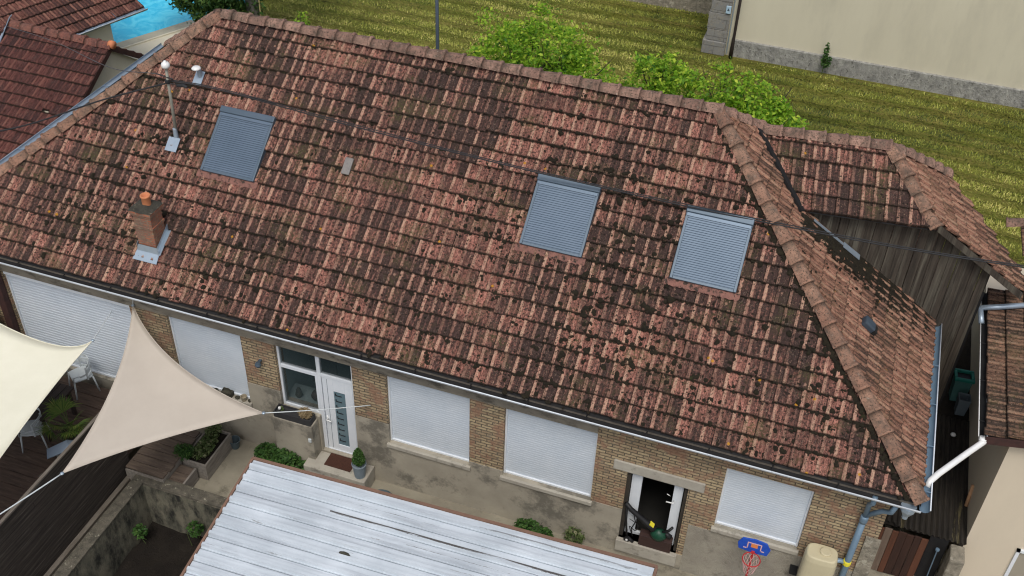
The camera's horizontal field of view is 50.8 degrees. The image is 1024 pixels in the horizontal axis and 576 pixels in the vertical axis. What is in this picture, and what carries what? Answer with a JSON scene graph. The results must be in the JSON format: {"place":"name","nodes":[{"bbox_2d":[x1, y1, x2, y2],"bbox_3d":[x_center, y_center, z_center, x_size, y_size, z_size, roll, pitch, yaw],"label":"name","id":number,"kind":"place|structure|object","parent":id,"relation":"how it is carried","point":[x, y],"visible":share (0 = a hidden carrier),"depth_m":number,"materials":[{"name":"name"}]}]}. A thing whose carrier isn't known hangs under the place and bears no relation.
{"place":"outdoors","nodes":[
{"label":"outdoors","id":0,"kind":"place"},
{"bbox_2d":[0,376,133,519],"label":"wooden deck","id":1,"kind":"structure","parent":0,"point":[20,472],"depth_m":22.43,"materials":[{"name":"brown wood"}]},
{"bbox_2d":[18,408,48,452],"bbox_3d":[-9.948,2.922,22.373,0.532,0.838,0.566,-5,40,-9],"label":"garden chair","id":2,"kind":"object","parent":1,"relation":"on","point":[28,429],"visible":0.73,"depth_m":22.21,"materials":[{"name":"white plastic"}]},
{"bbox_2d":[30,382,76,441],"bbox_3d":[-9.939,2.590,22.857,0.952,0.740,1.050,14,40,14],"label":"deck table","id":3,"kind":"object","parent":1,"relation":"on","point":[57,391],"visible":0.35,"depth_m":22.68,"materials":[{"name":"brown wood"}]},
{"bbox_2d":[47,440,72,458],"bbox_3d":[-9.078,3.423,21.971,0.682,0.610,0.291,-14,42,-19],"label":"folding panel","id":4,"kind":"object","parent":1,"relation":"on","point":[57,450],"visible":0.36,"depth_m":21.77,"materials":[{"name":"white plastic"}]},
{"bbox_2d":[33,393,91,441],"bbox_3d":[-9.090,2.920,22.188,1.260,1.119,1.098,14,40,14],"label":"fan palm","id":5,"kind":"object","parent":1,"relation":"on","point":[70,431],"visible":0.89,"depth_m":22.09,"materials":[{"name":"green plant"}]},
{"bbox_2d":[66,354,100,399],"bbox_3d":[-9.461,1.907,23.649,0.532,0.838,0.566,-23,45,-28],"label":"garden chair","id":6,"kind":"object","parent":1,"relation":"on","point":[81,373],"visible":0.93,"depth_m":23.61,"materials":[{"name":"white plastic"}]},
{"bbox_2d":[117,20,193,47],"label":"pool terrace","id":7,"kind":"structure","parent":0,"point":[151,34],"depth_m":38.11,"materials":[{"name":"beige stone"}]},
{"bbox_2d":[110,0,239,42],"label":"pool water","id":8,"kind":"structure","parent":0,"point":[158,15],"depth_m":39.06,"materials":[{"name":"blue liquid"}]},
{"bbox_2d":[128,428,948,575],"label":"ground","id":9,"kind":"structure","parent":0,"point":[223,479],"depth_m":22.59,"materials":[{"name":"beige concrete"}]},
{"bbox_2d":[0,412,135,575],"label":"board fence","id":10,"kind":"object","parent":9,"relation":"on","point":[44,530],"visible":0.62,"depth_m":20.55,"materials":[{"name":"brown wood"}]},
{"bbox_2d":[0,14,142,159],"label":"red tiled house","id":11,"kind":"structure","parent":9,"relation":"on","point":[41,78],"depth_m":28.59,"materials":[{"name":"tile"}]},
{"bbox_2d":[52,471,226,575],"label":"concrete pit","id":12,"kind":"object","parent":9,"relation":"in","point":[109,541],"visible":0.63,"depth_m":21.95,"materials":[{"name":"grey concrete"}]},
{"bbox_2d":[114,521,202,575],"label":"pit soil","id":13,"kind":"structure","parent":12,"relation":"in","point":[164,551],"depth_m":22.32,"materials":[{"name":"brown soil"}]},
{"bbox_2d":[132,523,147,542],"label":"pit weed","id":14,"kind":"object","parent":13,"relation":"on","point":[135,532],"visible":1,"depth_m":22.19,"materials":[{"name":"green plant"}]},
{"bbox_2d":[186,520,204,544],"bbox_3d":[-6.497,5.040,22.209,0.342,0.656,0.324,14,40,14],"label":"pit weed","id":15,"kind":"object","parent":13,"relation":"on","point":[197,526],"visible":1,"depth_m":22.08,"materials":[{"name":"green plant"}]},
{"bbox_2d":[125,430,201,486],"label":"deck steps","id":16,"kind":"structure","parent":9,"relation":"on","point":[158,459],"depth_m":22.49,"materials":[{"name":"brown wood"}]},
{"bbox_2d":[172,424,232,479],"bbox_3d":[-6.652,3.376,22.957,0.893,0.789,1.163,14,40,14],"label":"wooden planter","id":17,"kind":"object","parent":9,"relation":"on","point":[207,453],"visible":0.96,"depth_m":22.77,"materials":[{"name":"brown wood"}]},
{"bbox_2d":[230,435,239,449],"bbox_3d":[-6.024,3.373,23.434,0.260,0.230,0.260,14,40,14],"label":"bucket","id":18,"kind":"object","parent":9,"relation":"on","point":[235,444],"visible":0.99,"depth_m":23.43,"materials":[{"name":"grey plastic"}]},
{"bbox_2d":[254,441,305,469],"bbox_3d":[-4.889,3.630,22.906,1.319,0.574,0.522,14,40,14],"label":"leafy shrub","id":19,"kind":"object","parent":9,"relation":"on","point":[269,451],"visible":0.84,"depth_m":22.79,"materials":[{"name":"green plant"}]},
{"bbox_2d":[180,457,657,575],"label":"sheet roof shed","id":20,"kind":"structure","parent":9,"relation":"on","point":[274,519],"depth_m":18.66,"materials":[{"name":"white metal"}]},
{"bbox_2d":[339,551,349,555],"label":"debris clump","id":21,"kind":"object","parent":20,"relation":"on","point":[344,553],"visible":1,"depth_m":18.50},
{"bbox_2d":[0,8,941,575],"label":"tiled house","id":22,"kind":"structure","parent":9,"relation":"on","point":[562,356],"depth_m":20.49,"materials":[{"name":"tile"}]},
{"bbox_2d":[0,273,20,332],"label":"timber post","id":23,"kind":"object","parent":22,"relation":"attached to","point":[8,313],"visible":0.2,"depth_m":23.55,"materials":[{"name":"red wood"}]},
{"bbox_2d":[155,60,187,151],"bbox_3d":[-6.707,-3.588,21.383,0.672,1.912,0.369,14,40,14],"label":"service mast","id":24,"kind":"object","parent":22,"relation":"attached to","point":[174,141],"visible":1,"depth_m":21.56,"materials":[{"name":"metal"}]},
{"bbox_2d":[3,25,154,73],"bbox_3d":[-10.261,-5.705,25.226,0.275,3.046,10.612,-27,47,-31],"label":"overhead cable","id":25,"kind":"object","parent":24,"relation":"attached to","point":[81,54],"visible":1,"depth_m":24.82,"materials":[{"name":"black rubber"}]},
{"bbox_2d":[0,83,164,131],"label":"overhead cable","id":26,"kind":"object","parent":24,"relation":"attached to","point":[83,106],"visible":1,"depth_m":21.90,"materials":[{"name":"black rubber"}]},
{"bbox_2d":[170,79,1023,267],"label":"overhead cable","id":27,"kind":"object","parent":24,"relation":"attached to","point":[685,205],"visible":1,"depth_m":19.69,"materials":[{"name":"black rubber"}]},
{"bbox_2d":[221,387,233,397],"bbox_3d":[-6.042,2.195,22.860,0.242,0.222,0.130,14,40,14],"label":"mossy basket","id":28,"kind":"object","parent":22,"relation":"on","point":[227,391],"visible":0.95,"depth_m":22.83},
{"bbox_2d":[240,394,246,401],"bbox_3d":[-5.668,2.330,22.792,0.140,0.120,0.136,14,40,14],"label":"plant pot","id":29,"kind":"object","parent":22,"relation":"on","point":[243,397],"visible":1,"depth_m":22.78,"materials":[{"name":"beige ceramic"}]},
{"bbox_2d":[273,403,315,426],"bbox_3d":[-4.479,2.537,22.201,0.860,0.390,0.288,14,40,14],"label":"planter","id":30,"kind":"object","parent":22,"relation":"on","point":[306,418],"depth_m":22.19,"materials":[{"name":"grey concrete"}]},
{"bbox_2d":[276,346,320,413],"bbox_3d":[-4.325,1.817,21.940,0.866,1.750,0.080,14,40,14],"label":"side window frame","id":31,"kind":"structure","parent":22,"relation":"in","point":[281,364],"depth_m":21.92,"materials":[{"name":"white paint"}]},
{"bbox_2d":[295,387,302,397],"bbox_3d":[-4.490,2.195,22.705,0.160,0.250,0.160,14,40,14],"label":"dark vase","id":32,"kind":"object","parent":22,"relation":"on","point":[298,393],"visible":1,"depth_m":22.66,"materials":[{"name":"black ceramic"}]},
{"bbox_2d":[311,389,317,400],"bbox_3d":[-4.086,2.245,22.591,0.250,0.260,0.244,14,40,14],"label":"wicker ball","id":33,"kind":"object","parent":22,"relation":"on","point":[314,395],"visible":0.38,"depth_m":22.50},
{"bbox_2d":[324,453,351,471],"bbox_3d":[-3.606,3.670,22.680,0.600,0.018,0.340,14,40,14],"label":"doormat","id":34,"kind":"object","parent":22,"relation":"on","point":[337,461],"visible":0.79,"depth_m":22.66,"materials":[{"name":"brown fabric"}]},
{"bbox_2d":[351,447,366,478],"bbox_3d":[-3.150,3.572,22.171,0.310,0.837,0.314,14,40,14],"label":"potted boxwood","id":35,"kind":"object","parent":22,"relation":"on","point":[358,463],"visible":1,"depth_m":22.11,"materials":[{"name":"green plant"}]},
{"bbox_2d":[623,507,638,542],"bbox_3d":[2.312,4.589,20.999,0.316,1.004,0.147,14,40,14],"label":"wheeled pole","id":36,"kind":"object","parent":22,"relation":"on","point":[626,538],"visible":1,"depth_m":21.10,"materials":[{"name":"black metal"}]},
{"bbox_2d":[624,474,683,544],"bbox_3d":[2.719,4.248,20.732,0.990,1.830,0.148,14,40,14],"label":"curtain","id":37,"kind":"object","parent":22,"relation":"in","point":[636,484],"depth_m":20.66,"materials":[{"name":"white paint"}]},
{"bbox_2d":[638,528,672,552],"bbox_3d":[2.809,4.957,21.124,0.640,0.299,0.180,14,40,14],"label":"brown box","id":38,"kind":"object","parent":22,"relation":"on","point":[645,539],"visible":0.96,"depth_m":21.05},
{"bbox_2d":[624,501,673,541],"bbox_3d":[2.618,4.536,20.808,1.020,0.761,0.234,14,40,14],"label":"leaf blower","id":39,"kind":"object","parent":38,"relation":"on","point":[657,534],"visible":1,"depth_m":20.78,"materials":[{"name":"green plastic"}]},
{"bbox_2d":[762,124,1023,412],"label":"plank annex","id":40,"kind":"object","parent":22,"relation":"on","point":[887,186],"visible":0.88,"depth_m":20.35,"materials":[{"name":"tile"}]},
{"bbox_2d":[514,518,552,536],"bbox_3d":[0.423,4.878,21.705,0.879,0.466,0.421,14,40,14],"label":"leafy shrub","id":41,"kind":"object","parent":9,"relation":"on","point":[523,523],"visible":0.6,"depth_m":21.62,"materials":[{"name":"green plant"}]},
{"bbox_2d":[562,526,584,544],"bbox_3d":[1.235,4.960,21.591,0.488,0.539,0.291,14,40,14],"label":"wall weed","id":42,"kind":"object","parent":9,"relation":"on","point":[578,537],"depth_m":21.51,"materials":[{"name":"green plant"}]},
{"bbox_2d":[738,537,769,575],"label":"basketball hoop","id":43,"kind":"object","parent":9,"relation":"on","point":[754,546],"visible":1,"depth_m":19.49,"materials":[{"name":"blue plastic"}]},
{"bbox_2d":[789,543,837,575],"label":"rain barrel","id":44,"kind":"object","parent":9,"relation":"on","point":[819,559],"visible":1,"depth_m":19.19,"materials":[{"name":"beige plastic"}]},
{"bbox_2d":[871,527,928,575],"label":"plank gate","id":45,"kind":"structure","parent":9,"relation":"on","point":[891,560],"depth_m":20.93,"materials":[{"name":"brown wood"}]},
{"bbox_2d":[884,413,968,575],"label":"corrugated lean to","id":46,"kind":"object","parent":9,"relation":"on","point":[942,523],"visible":0.52,"depth_m":21.20,"materials":[{"name":"metal"}]},
{"bbox_2d":[926,548,939,575],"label":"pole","id":47,"kind":"object","parent":9,"relation":"on","point":[937,549],"visible":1,"depth_m":20.79,"materials":[{"name":"grey metal"}]},
{"bbox_2d":[926,268,1023,575],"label":"rendered house","id":48,"kind":"structure","parent":9,"relation":"on","point":[994,501],"depth_m":20.18,"materials":[{"name":"beige paint"}]},
{"bbox_2d":[978,302,1023,324],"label":"zinc pipe","id":49,"kind":"object","parent":48,"relation":"on","point":[995,307],"visible":0.94,"depth_m":21.19,"materials":[{"name":"silver metal"}]},
{"bbox_2d":[1003,548,1023,575],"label":"window frame","id":50,"kind":"structure","parent":48,"relation":"in","point":[1018,551],"depth_m":20.43,"materials":[{"name":"white paint"}]},
{"bbox_2d":[1006,217,1023,257],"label":"tiled roof house","id":51,"kind":"structure","parent":9,"relation":"on","point":[1014,222],"depth_m":22.25,"materials":[{"name":"brown tile"}]},
{"bbox_2d":[193,0,1023,288],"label":"field","id":52,"kind":"structure","parent":0,"point":[882,128],"depth_m":37.18,"materials":[{"name":"green plant"}]},
{"bbox_2d":[0,0,147,40],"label":"red tiled house","id":53,"kind":"structure","parent":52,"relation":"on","point":[93,18],"depth_m":31.31,"materials":[{"name":"tile"}]},
{"bbox_2d":[121,26,188,59],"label":"pale slab roof","id":54,"kind":"structure","parent":52,"relation":"on","point":[143,47],"depth_m":37.37,"materials":[{"name":"beige concrete"}]},
{"bbox_2d":[165,0,266,23],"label":"garden tree","id":55,"kind":"object","parent":52,"relation":"on","point":[195,9],"visible":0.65,"depth_m":35.56,"materials":[{"name":"green plant"}]},
{"bbox_2d":[245,0,259,15],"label":"grey trunk tree","id":56,"kind":"object","parent":52,"relation":"on","point":[252,8],"visible":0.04,"depth_m":35.41,"materials":[{"name":"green plant"}]},
{"bbox_2d":[293,11,309,24],"bbox_3d":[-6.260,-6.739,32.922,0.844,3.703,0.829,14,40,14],"label":"field weed","id":57,"kind":"object","parent":52,"relation":"on","point":[305,20],"visible":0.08,"depth_m":31.86,"materials":[{"name":"green plant"}]},
{"bbox_2d":[435,0,438,48],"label":"lamp post","id":58,"kind":"object","parent":52,"relation":"on","point":[437,20],"visible":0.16,"depth_m":32.02,"materials":[{"name":"grey metal"}]},
{"bbox_2d":[466,1,622,83],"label":"elder shrub","id":59,"kind":"object","parent":52,"relation":"on","point":[574,61],"visible":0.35,"depth_m":30.66,"materials":[{"name":"green plant"}]},
{"bbox_2d":[617,45,708,97],"bbox_3d":[4.071,-4.998,31.126,2.827,3.880,2.399,14,40,14],"label":"elder shrub","id":60,"kind":"object","parent":52,"relation":"on","point":[678,74],"visible":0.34,"depth_m":30.25,"materials":[{"name":"green plant"}]},
{"bbox_2d":[626,0,711,14],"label":"boundary wall","id":61,"kind":"structure","parent":52,"relation":"on","point":[702,6],"depth_m":41.12,"materials":[{"name":"stone"}]},
{"bbox_2d":[687,56,809,129],"bbox_3d":[6.557,-4.411,30.528,4.511,4.192,2.861,14,40,14],"label":"elder shrub","id":62,"kind":"object","parent":52,"relation":"on","point":[775,112],"visible":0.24,"depth_m":29.86,"materials":[{"name":"green plant"}]},
{"bbox_2d":[820,42,831,73],"bbox_3d":[10.824,-7.884,37.075,0.393,1.172,0.290,5,39,3],"label":"wall weed","id":63,"kind":"object","parent":52,"relation":"on","point":[824,58],"depth_m":37.04,"materials":[{"name":"green plant"}]},
{"bbox_2d":[701,0,1023,108],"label":"cream building","id":64,"kind":"structure","parent":0,"point":[970,49],"depth_m":36.34,"materials":[{"name":"paint"}]},
{"bbox_2d":[936,544,964,575],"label":"stone pier","id":65,"kind":"structure","parent":0,"point":[953,563],"depth_m":20.34,"materials":[{"name":"beige stone"}]},
{"bbox_2d":[937,329,970,421],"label":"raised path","id":66,"kind":"structure","parent":0,"point":[947,405],"depth_m":23.75,"materials":[{"name":"wood"}]},
{"bbox_2d":[949,368,974,400],"bbox_3d":[9.708,2.131,23.353,0.420,0.700,0.360,10,40,10],"label":"waste bin","id":67,"kind":"object","parent":66,"relation":"on","point":[963,380],"visible":0.88,"depth_m":23.20,"materials":[{"name":"green plastic"}]},
{"bbox_2d":[954,392,970,415],"bbox_3d":[9.634,2.501,23.084,0.249,0.460,0.249,10,40,10],"label":"waste bin","id":68,"kind":"object","parent":66,"relation":"on","point":[962,403],"visible":1,"depth_m":23.03,"materials":[{"name":"grey plastic"}]},
{"bbox_3d":[-7.757,0.268,22.061,0.016,0.185,0.075,14,40,14],"label":"sail rope","id":69,"kind":"object","parent":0,"visible":0},
{"bbox_2d":[60,304,264,474],"bbox_3d":[-7.305,2.225,20.443,3.761,0.840,3.458,26,45,27],"label":"shade sail","id":70,"kind":"object","parent":69,"relation":"hanging from","point":[157,392],"visible":1,"depth_m":20.86,"materials":[{"name":"fabric"}]},
{"bbox_2d":[0,474,60,514],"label":"sail rope","id":71,"kind":"object","parent":70,"relation":"attached to","point":[30,494],"visible":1,"depth_m":18.93,"materials":[{"name":"white fabric"}]},
{"bbox_2d":[265,405,370,412],"bbox_3d":[-3.822,2.384,21.223,2.077,0.239,0.019,-7,40,-12],"label":"sail rope","id":72,"kind":"object","parent":70,"relation":"attached to","point":[317,409],"visible":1,"depth_m":21.23,"materials":[{"name":"grey fabric"}]},
{"bbox_3d":[-8.451,0.777,22.241,0.275,0.096,0.974,14,40,14],"label":"sail rope","id":73,"kind":"object","parent":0,"visible":0},
{"bbox_2d":[0,323,94,457],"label":"shade sail","id":74,"kind":"object","parent":73,"relation":"attached to","point":[33,371],"visible":1,"depth_m":21.21,"materials":[{"name":"fabric"}]}
]}

